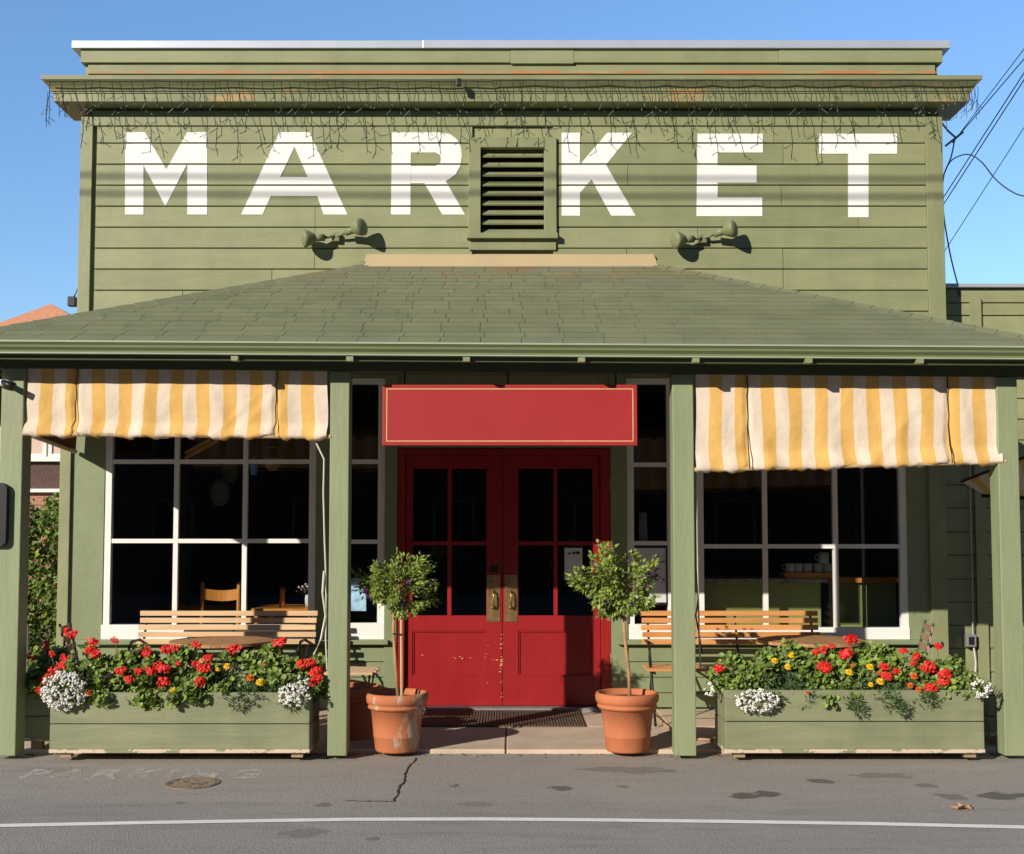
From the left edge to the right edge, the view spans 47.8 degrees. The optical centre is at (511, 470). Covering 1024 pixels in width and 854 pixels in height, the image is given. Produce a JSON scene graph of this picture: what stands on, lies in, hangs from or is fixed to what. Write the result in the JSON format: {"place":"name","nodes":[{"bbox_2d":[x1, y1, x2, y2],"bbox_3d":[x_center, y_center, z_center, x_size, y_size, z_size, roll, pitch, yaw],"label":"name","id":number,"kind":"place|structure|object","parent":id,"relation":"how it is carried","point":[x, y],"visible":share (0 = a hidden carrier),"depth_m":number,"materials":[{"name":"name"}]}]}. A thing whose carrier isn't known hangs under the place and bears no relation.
{"place":"outdoors","nodes":[
{"label":"outdoors","id":0,"kind":"place"},
{"bbox_2d":[27,621,502,645],"bbox_3d":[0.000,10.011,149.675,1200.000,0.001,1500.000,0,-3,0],"label":"ground","id":1,"kind":"structure","parent":0,"point":[45,634],"depth_m":19.00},
{"bbox_2d":[0,304,69,619],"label":"neighbour house","id":2,"kind":"structure","parent":1,"relation":"on","point":[45,470],"depth_m":21.04,"materials":[{"name":"orange brick"}]},
{"bbox_2d":[31,438,46,456],"bbox_3d":[-8.665,-0.708,21.064,0.363,0.948,0.054,0,-3,0],"label":"window","id":3,"kind":"structure","parent":2,"relation":"in","point":[38,448],"depth_m":21.05,"materials":[{"name":"white paint"}]},
{"bbox_2d":[48,444,59,456],"bbox_3d":[-8.260,-0.708,21.064,0.363,0.948,0.054,0,-3,0],"label":"window","id":4,"kind":"structure","parent":2,"relation":"in","point":[53,451],"depth_m":21.03,"materials":[{"name":"white paint"}]},
{"bbox_2d":[27,492,58,667],"bbox_3d":[-6.146,1.176,13.078,2.486,2.216,0.907,0,-3,0],"label":"hedge","id":5,"kind":"object","parent":1,"relation":"on","point":[42,520],"visible":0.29,"depth_m":12.85,"materials":[{"name":"green plant"}]},
{"bbox_2d":[20,710,1000,753],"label":"pavement","id":6,"kind":"structure","parent":0,"point":[588,738],"depth_m":8.67,"materials":[{"name":"concrete"}]},
{"bbox_2d":[24,670,119,748],"bbox_3d":[-3.387,1.850,9.080,0.327,0.419,1.467,0,-3,0],"label":"planter box","id":7,"kind":"object","parent":6,"relation":"on","point":[37,723],"visible":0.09,"depth_m":8.35,"materials":[{"name":"paint"}]},
{"bbox_2d":[26,640,72,698],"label":"geranium","id":8,"kind":"object","parent":7,"relation":"on","point":[45,658],"visible":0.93,"depth_m":8.41,"materials":[{"name":"green plant"}]},
{"bbox_2d":[58,620,117,678],"bbox_3d":[-3.212,1.618,9.017,0.575,0.869,0.400,1,-3,-10],"label":"folding chair","id":9,"kind":"object","parent":6,"relation":"on","point":[71,646],"visible":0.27,"depth_m":8.97,"materials":[{"name":"black metal"}]},
{"bbox_2d":[49,685,319,756],"bbox_3d":[-2.312,1.787,8.243,1.812,0.451,0.427,0,-3,0],"label":"planter box","id":10,"kind":"object","parent":6,"relation":"on","point":[270,724],"visible":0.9,"depth_m":8.03,"materials":[{"name":"paint"}]},
{"bbox_2d":[40,669,92,711],"bbox_3d":[-3.100,1.531,8.040,0.370,0.314,0.232,0,-3,0],"label":"alyssum","id":11,"kind":"object","parent":10,"relation":"on","point":[51,703],"visible":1,"depth_m":7.97,"materials":[{"name":"white plant"}]},
{"bbox_2d":[54,626,116,709],"bbox_3d":[-3.010,1.400,8.204,0.481,0.561,0.456,0,-3,0],"label":"geranium","id":12,"kind":"object","parent":10,"relation":"on","point":[92,664],"visible":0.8,"depth_m":8.21,"materials":[{"name":"green plant"}]},
{"bbox_2d":[91,636,161,709],"bbox_3d":[-2.684,1.447,8.210,0.502,0.512,0.504,0,-3,0],"label":"geranium","id":13,"kind":"object","parent":10,"relation":"on","point":[126,667],"visible":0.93,"depth_m":8.16,"materials":[{"name":"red plant"}]},
{"bbox_2d":[84,663,251,713],"bbox_3d":[-2.376,1.537,8.160,1.188,0.347,0.401,0,-3,0],"label":"marigold","id":14,"kind":"object","parent":10,"relation":"on","point":[225,679],"visible":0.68,"depth_m":8.14,"materials":[{"name":"green plant"}]},
{"bbox_2d":[137,643,204,710],"bbox_3d":[-2.445,1.471,8.159,0.502,0.460,0.499,1,-3,-21],"label":"geranium","id":15,"kind":"object","parent":10,"relation":"on","point":[174,667],"visible":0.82,"depth_m":8.18,"materials":[{"name":"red plant"}]},
{"bbox_2d":[180,640,243,705],"bbox_3d":[-2.113,1.444,8.176,0.438,0.449,0.432,0,-3,0],"label":"geranium","id":16,"kind":"object","parent":10,"relation":"on","point":[206,667],"visible":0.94,"depth_m":8.15,"materials":[{"name":"green plant"}]},
{"bbox_2d":[235,662,298,713],"bbox_3d":[-1.695,1.532,8.149,0.503,0.361,0.334,0,-3,0],"label":"marigold","id":17,"kind":"object","parent":10,"relation":"on","point":[259,683],"visible":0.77,"depth_m":8.08,"materials":[{"name":"green plant"}]},
{"bbox_2d":[236,637,300,691],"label":"geranium","id":18,"kind":"object","parent":10,"relation":"on","point":[273,657],"visible":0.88,"depth_m":8.23,"materials":[{"name":"green plant"}]},
{"bbox_2d":[275,680,313,707],"bbox_3d":[-1.504,1.559,8.035,0.282,0.216,0.224,0,-3,0],"label":"alyssum","id":19,"kind":"object","parent":10,"relation":"on","point":[284,701],"visible":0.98,"depth_m":7.97,"materials":[{"name":"white plant"}]},
{"bbox_2d":[293,674,309,692],"bbox_3d":[-1.456,1.479,8.032,0.142,0.138,0.181,0,-3,0],"label":"alyssum","id":20,"kind":"object","parent":10,"relation":"on","point":[305,682],"visible":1,"depth_m":7.99,"materials":[{"name":"white plant"}]},
{"bbox_2d":[286,652,327,702],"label":"geranium","id":21,"kind":"object","parent":10,"relation":"on","point":[312,667],"visible":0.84,"depth_m":8.17,"materials":[{"name":"red plant"}]},
{"bbox_2d":[169,636,272,677],"bbox_3d":[-2.272,1.692,9.018,0.794,0.722,0.794,0,-3,0],"label":"round table","id":22,"kind":"object","parent":6,"relation":"on","point":[222,642],"visible":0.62,"depth_m":8.93,"materials":[{"name":"brown wood"}]},
{"bbox_2d":[128,611,317,676],"bbox_3d":[-2.433,1.642,9.668,1.525,0.892,0.546,0,-3,0],"label":"slatted bench","id":23,"kind":"object","parent":6,"relation":"on","point":[233,628],"visible":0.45,"depth_m":9.87,"materials":[{"name":"brown wood"}]},
{"bbox_2d":[324,667,379,682],"bbox_3d":[-1.269,1.829,9.212,0.400,0.473,0.412,0,-3,0],"label":"slatted bench","id":24,"kind":"object","parent":6,"relation":"on","point":[370,671],"visible":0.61,"depth_m":9.15,"materials":[{"name":"brown wood"}]},
{"bbox_2d":[326,682,381,740],"bbox_3d":[-1.222,1.850,8.861,0.437,0.395,0.437,0,-3,0],"label":"terracotta pot","id":25,"kind":"object","parent":6,"relation":"on","point":[361,727],"visible":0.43,"depth_m":8.71,"materials":[{"name":"ceramic"}]},
{"bbox_2d":[365,688,428,753],"bbox_3d":[-0.832,1.810,8.342,0.460,0.416,0.460,0,-3,0],"label":"terracotta pot","id":26,"kind":"object","parent":6,"relation":"on","point":[396,722],"visible":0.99,"depth_m":8.19,"materials":[{"name":"ceramic"}]},
{"bbox_2d":[351,546,440,695],"bbox_3d":[-0.849,1.105,8.346,0.653,1.108,0.624,-2,-4,33],"label":"topiary tree","id":27,"kind":"object","parent":26,"relation":"on","point":[381,586],"visible":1,"depth_m":8.34,"materials":[{"name":"green plant"}]},
{"bbox_2d":[421,710,584,726],"bbox_3d":[-0.104,2.092,9.781,1.393,0.014,0.944,0,-3,0],"label":"doormat","id":28,"kind":"object","parent":6,"relation":"on","point":[503,718],"visible":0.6,"depth_m":9.67,"materials":[{"name":"rubber"}]},
{"bbox_2d":[0,40,1023,755],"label":"market building","id":29,"kind":"structure","parent":6,"relation":"on","point":[534,252],"depth_m":10.44,"materials":[{"name":"paint"}]},
{"bbox_2d":[0,483,9,546],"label":"meter box","id":30,"kind":"object","parent":29,"relation":"attached to","point":[4,509],"visible":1,"depth_m":8.15,"materials":[{"name":"black metal"}]},
{"bbox_2d":[0,379,14,389],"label":"spot lamp","id":31,"kind":"object","parent":29,"relation":"attached to","point":[9,384],"visible":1,"depth_m":8.15,"materials":[{"name":"metal"}]},
{"bbox_2d":[0,376,77,453],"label":"awning","id":32,"kind":"object","parent":29,"relation":"attached to","point":[68,444],"visible":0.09,"depth_m":9.93,"materials":[{"name":"brown fabric"}]},
{"bbox_2d":[67,291,76,306],"bbox_3d":[-4.063,-1.626,10.758,0.133,0.206,0.060,0,-3,0],"label":"corner lamp","id":33,"kind":"object","parent":29,"relation":"attached to","point":[72,301],"visible":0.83,"depth_m":10.73,"materials":[{"name":"black metal"}]},
{"bbox_2d":[22,369,330,441],"bbox_3d":[-2.389,-0.479,8.252,2.198,0.548,0.119,0,-3,0],"label":"awning","id":34,"kind":"object","parent":29,"relation":"attached to","point":[132,404],"visible":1,"depth_m":8.26,"materials":[{"name":"fabric"}]},
{"bbox_2d":[315,441,327,669],"bbox_3d":[-1.354,0.595,8.228,0.123,1.651,0.071,2,-4,-26],"label":"awning rope","id":35,"kind":"object","parent":34,"relation":"hanging from","point":[324,555],"visible":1,"depth_m":8.21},
{"bbox_2d":[313,571,326,654],"bbox_3d":[-1.360,1.016,8.217,0.052,0.599,0.137,2,-4,-36],"label":"awning rope","id":36,"kind":"object","parent":35,"relation":"hanging from","point":[324,607],"visible":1,"depth_m":8.19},
{"bbox_2d":[185,438,219,458],"bbox_3d":[-2.862,-0.414,10.677,0.314,0.637,0.044,0,-3,-4],"label":"wooden rack","id":37,"kind":"object","parent":29,"relation":"hanging from","point":[201,448],"visible":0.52,"depth_m":10.64,"materials":[{"name":"brown wood"}]},
{"bbox_2d":[101,437,315,638],"bbox_3d":[-2.702,0.341,10.358,1.903,2.333,0.082,0,-3,0],"label":"window","id":38,"kind":"structure","parent":29,"relation":"in","point":[108,630],"depth_m":10.33,"materials":[{"name":"white paint"}]},
{"bbox_2d":[208,440,229,505],"bbox_3d":[-3.143,-0.336,12.438,0.230,1.441,0.230,0,-3,0],"label":"paper lantern","id":39,"kind":"object","parent":29,"relation":"hanging from","point":[219,492],"visible":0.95,"depth_m":12.33,"materials":[{"name":"beige paper"}]},
{"bbox_2d":[199,582,240,623],"bbox_3d":[-2.784,1.593,10.803,0.399,1.070,0.550,0,-3,0],"label":"wooden chair","id":40,"kind":"object","parent":29,"relation":"on","point":[220,595],"visible":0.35,"depth_m":11.05,"materials":[{"name":"brown wood"}]},
{"bbox_2d":[220,458,237,482],"bbox_3d":[-3.145,-0.445,12.845,0.200,1.176,0.200,0,-3,0],"label":"paper lantern","id":41,"kind":"object","parent":29,"relation":"hanging from","point":[228,473],"visible":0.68,"depth_m":12.75,"materials":[{"name":"beige paper"}]},
{"bbox_2d":[250,438,257,474],"bbox_3d":[-2.405,-0.369,10.787,0.072,0.839,0.072,0,-3,0],"label":"blue ornament","id":42,"kind":"object","parent":29,"relation":"hanging from","point":[253,469],"visible":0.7,"depth_m":10.75,"materials":[{"name":"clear glass"}]},
{"bbox_2d":[264,438,281,470],"bbox_3d":[-2.244,-0.390,10.839,0.171,0.792,0.167,0,-3,0],"label":"pendant lamp","id":43,"kind":"object","parent":29,"relation":"hanging from","point":[272,467],"visible":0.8,"depth_m":10.78,"materials":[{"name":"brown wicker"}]},
{"bbox_2d":[251,604,307,623],"bbox_3d":[-2.089,1.751,11.320,0.790,0.826,0.700,0,-3,0],"label":"wooden table","id":44,"kind":"object","parent":29,"relation":"on","point":[287,607],"visible":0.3,"depth_m":11.02,"materials":[{"name":"brown wood"}]},
{"bbox_2d":[279,587,284,607],"bbox_3d":[-2.227,1.233,11.199,0.062,0.195,0.062,0,-3,0],"label":"pepper mill","id":45,"kind":"object","parent":44,"relation":"on","point":[282,598],"visible":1,"depth_m":11.18,"materials":[{"name":"brown wood"}]},
{"bbox_2d":[301,218,367,247],"bbox_3d":[-1.590,-2.115,10.337,0.601,0.253,0.250,0,-3,0],"label":"floodlight","id":46,"kind":"object","parent":29,"relation":"attached to","point":[357,227],"visible":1,"depth_m":10.29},
{"bbox_2d":[351,578,365,610],"bbox_3d":[-1.377,1.109,10.308,0.149,0.292,0.007,0,-3,0],"label":"poster","id":47,"kind":"object","parent":29,"relation":"attached to","point":[358,603],"depth_m":10.30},
{"bbox_2d":[350,379,385,638],"bbox_3d":[-1.323,0.341,10.358,0.378,2.333,0.082,0,-3,0],"label":"window","id":48,"kind":"structure","parent":29,"relation":"in","point":[358,630],"depth_m":10.33,"materials":[{"name":"white paint"}]},
{"bbox_2d":[405,455,502,704],"bbox_3d":[-0.515,0.978,10.314,0.878,2.229,0.106,0,-3,0],"label":"door","id":49,"kind":"structure","parent":29,"relation":"in","point":[457,659],"depth_m":10.30,"materials":[{"name":"red paint"}]},
{"bbox_2d":[382,372,636,445],"bbox_3d":[-0.015,-0.451,8.252,1.815,0.555,0.053,0,-3,0],"label":"hanging sign","id":50,"kind":"object","parent":29,"relation":"hanging from","point":[509,415],"visible":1,"depth_m":8.22,"materials":[{"name":"red paint"}]},
{"bbox_2d":[41,78,981,142],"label":"string lights","id":51,"kind":"object","parent":29,"relation":"attached to","point":[458,81],"visible":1,"depth_m":10.27,"materials":[{"name":"black plastic"}]},
{"bbox_2d":[503,455,600,704],"bbox_3d":[0.353,0.978,10.314,0.872,2.229,0.106,0,-3,0],"label":"door","id":52,"kind":"structure","parent":29,"relation":"in","point":[555,659],"depth_m":10.30,"materials":[{"name":"red paint"}]},
{"bbox_2d":[564,548,581,579],"bbox_3d":[0.549,0.839,10.320,0.160,0.286,0.008,0,-3,0],"label":"paper notice","id":53,"kind":"object","parent":29,"relation":"attached to","point":[572,556],"visible":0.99,"depth_m":10.32,"materials":[{"name":"white"}]},
{"bbox_2d":[626,379,670,638],"bbox_3d":[1.241,0.341,10.358,0.433,2.333,0.082,0,-3,0],"label":"window","id":54,"kind":"structure","parent":29,"relation":"in","point":[634,630],"depth_m":10.34,"materials":[{"name":"white paint"}]},
{"bbox_2d":[634,545,665,545],"bbox_3d":[1.235,0.709,10.727,0.378,0.030,0.140,0,-3,0],"label":"window shelf","id":55,"kind":"object","parent":29,"relation":"attached to","point":[649,545],"depth_m":10.66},
{"bbox_2d":[638,512,647,540],"bbox_3d":[1.217,0.544,10.736,0.090,0.300,0.090,0,-3,0],"label":"tall vase","id":56,"kind":"object","parent":55,"relation":"on","point":[642,531],"visible":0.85,"depth_m":10.71,"materials":[{"name":"white ceramic"}]},
{"bbox_2d":[634,546,667,604],"bbox_3d":[1.232,0.938,10.314,0.330,0.528,0.018,0,-3,0],"label":"framed notice","id":57,"kind":"object","parent":29,"relation":"attached to","point":[659,575],"visible":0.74,"depth_m":10.32,"materials":[{"name":"paper"}]},
{"bbox_2d":[670,220,737,248],"bbox_3d":[1.723,-2.101,10.336,0.601,0.253,0.250,0,-3,0],"label":"floodlight","id":58,"kind":"object","parent":29,"relation":"attached to","point":[678,239],"visible":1,"depth_m":10.29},
{"bbox_2d":[704,576,827,626],"bbox_3d":[2.196,1.572,10.839,1.363,1.131,0.700,0,-3,0],"label":"serving counter","id":59,"kind":"object","parent":29,"relation":"on","point":[732,593],"visible":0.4,"depth_m":10.57,"materials":[{"name":"paint"}]},
{"bbox_2d":[778,572,832,577],"bbox_3d":[2.716,0.971,10.682,0.466,0.047,0.240,0,-3,0],"label":"mug tray","id":60,"kind":"object","parent":59,"relation":"on","point":[804,575],"visible":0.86,"depth_m":10.56,"materials":[{"name":"brown wood"}]},
{"bbox_2d":[781,563,793,572],"bbox_3d":[2.552,0.904,10.674,0.116,0.084,0.083,-2,-4,28],"label":"mug","id":61,"kind":"object","parent":60,"relation":"on","point":[789,567],"visible":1,"depth_m":10.63,"materials":[{"name":"white ceramic"}]},
{"bbox_2d":[794,563,802,572],"bbox_3d":[2.627,0.904,10.674,0.116,0.084,0.083,-2,-4,28],"label":"mug","id":62,"kind":"object","parent":60,"relation":"on","point":[798,567],"visible":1,"depth_m":10.63,"materials":[{"name":"white ceramic"}]},
{"bbox_2d":[803,563,811,572],"bbox_3d":[2.716,0.903,10.659,0.116,0.084,0.083,2,-4,-28],"label":"mug","id":63,"kind":"object","parent":60,"relation":"on","point":[807,567],"visible":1,"depth_m":10.63,"materials":[{"name":"white ceramic"}]},
{"bbox_2d":[812,563,822,572],"bbox_3d":[2.815,0.903,10.659,0.116,0.084,0.083,2,-4,-28],"label":"mug","id":64,"kind":"object","parent":60,"relation":"on","point":[818,567],"visible":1,"depth_m":10.63,"materials":[{"name":"white ceramic"}]},
{"bbox_2d":[823,563,831,572],"bbox_3d":[2.901,0.904,10.674,0.116,0.084,0.083,-2,-4,28],"label":"mug","id":65,"kind":"object","parent":60,"relation":"on","point":[827,567],"visible":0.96,"depth_m":10.63,"materials":[{"name":"white ceramic"}]},
{"bbox_2d":[814,552,828,562],"bbox_3d":[2.868,0.810,10.664,0.126,0.100,0.096,2,-4,-30],"label":"mug","id":66,"kind":"object","parent":65,"relation":"on","point":[823,557],"visible":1,"depth_m":10.63,"materials":[{"name":"white ceramic"}]},
{"bbox_2d":[697,466,909,638],"bbox_3d":[2.591,0.341,10.358,1.889,2.333,0.082,0,-3,0],"label":"window","id":67,"kind":"structure","parent":29,"relation":"in","point":[902,632],"depth_m":10.32,"materials":[{"name":"white paint"}]},
{"bbox_2d":[694,375,1006,473],"bbox_3d":[2.408,-0.333,8.248,2.219,0.717,0.125,0,-3,0],"label":"awning","id":68,"kind":"object","parent":29,"relation":"attached to","point":[771,422],"visible":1,"depth_m":8.25,"materials":[{"name":"fabric"}]},
{"bbox_2d":[696,472,700,669],"bbox_3d":[1.329,0.697,8.239,0.018,1.450,0.087,-1,-3,20],"label":"awning rope","id":69,"kind":"object","parent":68,"relation":"hanging from","point":[698,574],"visible":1,"depth_m":8.21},
{"bbox_2d":[820,575,898,626],"bbox_3d":[3.305,1.586,11.094,0.676,1.131,0.590,0,-3,0],"label":"side counter","id":70,"kind":"object","parent":29,"relation":"on","point":[880,600],"visible":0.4,"depth_m":10.87,"materials":[{"name":"paint"}]},
{"bbox_2d":[860,468,866,626],"bbox_3d":[3.262,0.490,10.739,0.034,3.280,0.036,0,-3,0],"label":"pole","id":71,"kind":"object","parent":29,"relation":"on","point":[863,564],"visible":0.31,"depth_m":10.71,"materials":[{"name":"green metal"}]},
{"bbox_2d":[942,122,963,146],"bbox_3d":[4.086,-3.119,10.772,0.271,0.199,0.087,1,-3,-23],"label":"wire bracket","id":72,"kind":"object","parent":29,"relation":"attached to","point":[950,133],"visible":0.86,"depth_m":10.78,"materials":[{"name":"grey metal"}]},
{"bbox_2d":[943,141,959,295],"bbox_3d":[4.052,-2.356,10.708,0.219,1.484,0.045,2,-4,-32],"label":"overhead wire","id":73,"kind":"object","parent":72,"relation":"attached to","point":[945,225],"visible":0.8,"depth_m":10.69,"materials":[{"name":"rubber"}]},
{"bbox_2d":[943,154,1023,196],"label":"overhead wire","id":74,"kind":"object","parent":73,"relation":"attached to","point":[987,169],"visible":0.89,"depth_m":10.30,"materials":[{"name":"rubber"}]},
{"bbox_2d":[952,59,1023,142],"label":"overhead wire","id":75,"kind":"object","parent":72,"relation":"attached to","point":[989,99],"visible":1,"depth_m":10.08,"materials":[{"name":"rubber"}]},
{"bbox_2d":[958,49,1023,134],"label":"overhead wire","id":76,"kind":"object","parent":72,"relation":"attached to","point":[992,90],"visible":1,"depth_m":9.99,"materials":[{"name":"rubber"}]},
{"bbox_2d":[964,465,976,675],"bbox_3d":[4.161,0.888,10.511,0.097,2.301,0.060,0,-3,0],"label":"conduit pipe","id":77,"kind":"object","parent":29,"relation":"attached to","point":[969,640],"visible":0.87,"depth_m":10.50,"materials":[{"name":"grey metal"}]},
{"bbox_2d":[944,73,1023,196],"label":"overhead wire","id":78,"kind":"object","parent":29,"relation":"attached to","point":[985,132],"visible":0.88,"depth_m":10.58,"materials":[{"name":"rubber"}]},
{"bbox_2d":[944,80,1023,203],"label":"overhead wire","id":79,"kind":"object","parent":29,"relation":"attached to","point":[984,140],"visible":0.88,"depth_m":10.58,"materials":[{"name":"rubber"}]},
{"bbox_2d":[945,128,1023,249],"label":"overhead wire","id":80,"kind":"object","parent":29,"relation":"attached to","point":[985,187],"visible":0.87,"depth_m":10.69,"materials":[{"name":"rubber"}]},
{"bbox_2d":[960,456,1023,499],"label":"canopy","id":81,"kind":"object","parent":29,"relation":"attached to","point":[979,482],"visible":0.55,"depth_m":9.97,"materials":[{"name":"fabric"}]},
{"bbox_2d":[595,688,658,753],"bbox_3d":[0.832,1.810,8.342,0.460,0.416,0.460,0,-3,0],"label":"terracotta pot","id":82,"kind":"object","parent":6,"relation":"on","point":[627,721],"visible":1,"depth_m":8.19,"materials":[{"name":"ceramic"}]},
{"bbox_2d":[565,539,660,695],"bbox_3d":[0.732,1.078,8.354,0.629,1.161,0.543,2,-4,-30],"label":"topiary tree","id":83,"kind":"object","parent":82,"relation":"on","point":[604,589],"visible":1,"depth_m":8.34,"materials":[{"name":"green plant"}]},
{"bbox_2d":[656,716,714,741],"bbox_3d":[1.433,2.063,9.393,0.425,0.022,1.547,0,-3,-3],"label":"garden hose","id":84,"kind":"object","parent":6,"relation":"on","point":[670,729],"visible":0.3,"depth_m":8.70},
{"bbox_2d":[640,611,832,726],"bbox_3d":[1.851,1.635,9.589,1.510,0.897,0.546,0,-3,0],"label":"slatted bench","id":85,"kind":"object","parent":6,"relation":"on","point":[651,668],"visible":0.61,"depth_m":9.79,"materials":[{"name":"brown wood"}]},
{"bbox_2d":[757,635,865,672],"bbox_3d":[2.355,1.696,9.084,0.830,0.722,0.830,0,-3,0],"label":"round table","id":86,"kind":"object","parent":6,"relation":"on","point":[808,641],"visible":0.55,"depth_m":9.02,"materials":[{"name":"brown wood"}]},
{"bbox_2d":[715,684,984,756],"bbox_3d":[2.384,1.779,8.243,1.806,0.467,0.427,0,-3,0],"label":"planter box","id":87,"kind":"object","parent":6,"relation":"on","point":[954,723],"visible":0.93,"depth_m":8.03,"materials":[{"name":"paint"}]},
{"bbox_2d":[705,650,780,692],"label":"foliage plant","id":88,"kind":"object","parent":87,"relation":"on","point":[745,679],"visible":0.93,"depth_m":8.17,"materials":[{"name":"green plant"}]},
{"bbox_2d":[733,685,779,714],"bbox_3d":[1.695,1.604,8.033,0.330,0.209,0.224,0,-3,0],"label":"alyssum","id":89,"kind":"object","parent":87,"relation":"on","point":[768,707],"visible":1,"depth_m":7.97,"materials":[{"name":"white plant"}]},
{"bbox_2d":[713,638,821,689],"bbox_3d":[1.827,1.413,8.290,0.817,0.408,0.372,0,-3,0],"label":"geranium","id":90,"kind":"object","parent":87,"relation":"on","point":[764,662],"visible":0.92,"depth_m":8.24,"materials":[{"name":"green plant"}]},
{"bbox_2d":[757,652,822,711],"bbox_3d":[1.954,1.492,8.195,0.481,0.392,0.401,0,-3,0],"label":"marigold","id":91,"kind":"object","parent":87,"relation":"on","point":[789,685],"visible":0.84,"depth_m":8.14,"materials":[{"name":"green plant"}]},
{"bbox_2d":[802,634,864,709],"bbox_3d":[2.293,1.425,8.207,0.464,0.505,0.466,0,-3,0],"label":"geranium","id":92,"kind":"object","parent":87,"relation":"on","point":[831,658],"visible":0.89,"depth_m":8.20,"materials":[{"name":"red plant"}]},
{"bbox_2d":[838,640,909,689],"bbox_3d":[2.596,1.424,8.265,0.529,0.384,0.366,0,-3,0],"label":"geranium","id":93,"kind":"object","parent":87,"relation":"on","point":[885,661],"visible":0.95,"depth_m":8.22,"materials":[{"name":"green plant"}]},
{"bbox_2d":[843,664,908,719],"bbox_3d":[2.518,1.554,8.101,0.465,0.382,0.409,0,-3,0],"label":"marigold","id":94,"kind":"object","parent":87,"relation":"on","point":[867,685],"visible":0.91,"depth_m":8.04,"materials":[{"name":"green plant"}]},
{"bbox_2d":[894,673,941,711],"bbox_3d":[2.837,1.567,8.109,0.340,0.291,0.242,0,-3,0],"label":"marigold","id":95,"kind":"object","parent":87,"relation":"on","point":[911,685],"visible":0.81,"depth_m":8.08,"materials":[{"name":"green plant"}]},
{"bbox_2d":[903,642,960,702],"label":"geranium","id":96,"kind":"object","parent":87,"relation":"on","point":[922,665],"visible":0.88,"depth_m":8.15,"materials":[{"name":"red plant"}]},
{"bbox_2d":[935,653,984,699],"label":"foliage plant","id":97,"kind":"object","parent":87,"relation":"on","point":[957,665],"visible":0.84,"depth_m":8.17,"materials":[{"name":"green plant"}]},
{"bbox_2d":[967,675,992,700],"bbox_3d":[3.255,1.513,8.033,0.169,0.179,0.218,0,-3,0],"label":"alyssum","id":98,"kind":"object","parent":87,"relation":"on","point":[988,690],"visible":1,"depth_m":7.98,"materials":[{"name":"white plant"}]},
{"bbox_2d":[918,620,934,657],"bbox_3d":[2.994,1.621,9.066,0.575,0.869,0.400,-1,-3,10],"label":"folding chair","id":99,"kind":"object","parent":6,"relation":"on","point":[925,637],"visible":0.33,"depth_m":8.97,"materials":[{"name":"brown wood"}]},
{"bbox_2d":[945,283,1023,685],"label":"annex building","id":100,"kind":"structure","parent":6,"relation":"on","point":[999,306],"depth_m":10.59,"materials":[{"name":"paint"}]},
{"bbox_2d":[982,683,995,744],"bbox_3d":[3.668,1.886,9.159,0.311,0.356,1.307,0,-3,0],"label":"planter box","id":101,"kind":"object","parent":6,"relation":"on","point":[989,721],"visible":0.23,"depth_m":8.52,"materials":[{"name":"paint"}]},
{"bbox_2d":[0,754,1023,853],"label":"road","id":102,"kind":"structure","parent":0,"point":[56,788],"depth_m":6.82,"materials":[{"name":"asphalt"}]},
{"bbox_2d":[164,777,219,788],"bbox_3d":[-2.032,1.990,7.346,0.344,0.005,0.344,0,-3,0],"label":"manhole cover","id":103,"kind":"object","parent":102,"relation":"on","point":[193,783],"visible":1,"depth_m":7.32,"materials":[{"name":"beige metal"}]},
{"bbox_2d":[16,753,1005,757],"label":"leaf litter","id":104,"kind":"object","parent":102,"relation":"on","point":[544,756],"visible":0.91,"depth_m":8.28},
{"bbox_2d":[0,817,1023,828],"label":"road line","id":105,"kind":"object","parent":102,"relation":"on","point":[512,819],"visible":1,"depth_m":6.36,"materials":[{"name":"paint"}]},
{"bbox_2d":[0,0,1023,321],"label":"sky","id":106,"kind":"structure","parent":0,"point":[40,164],"materials":[{"name":"blue"}]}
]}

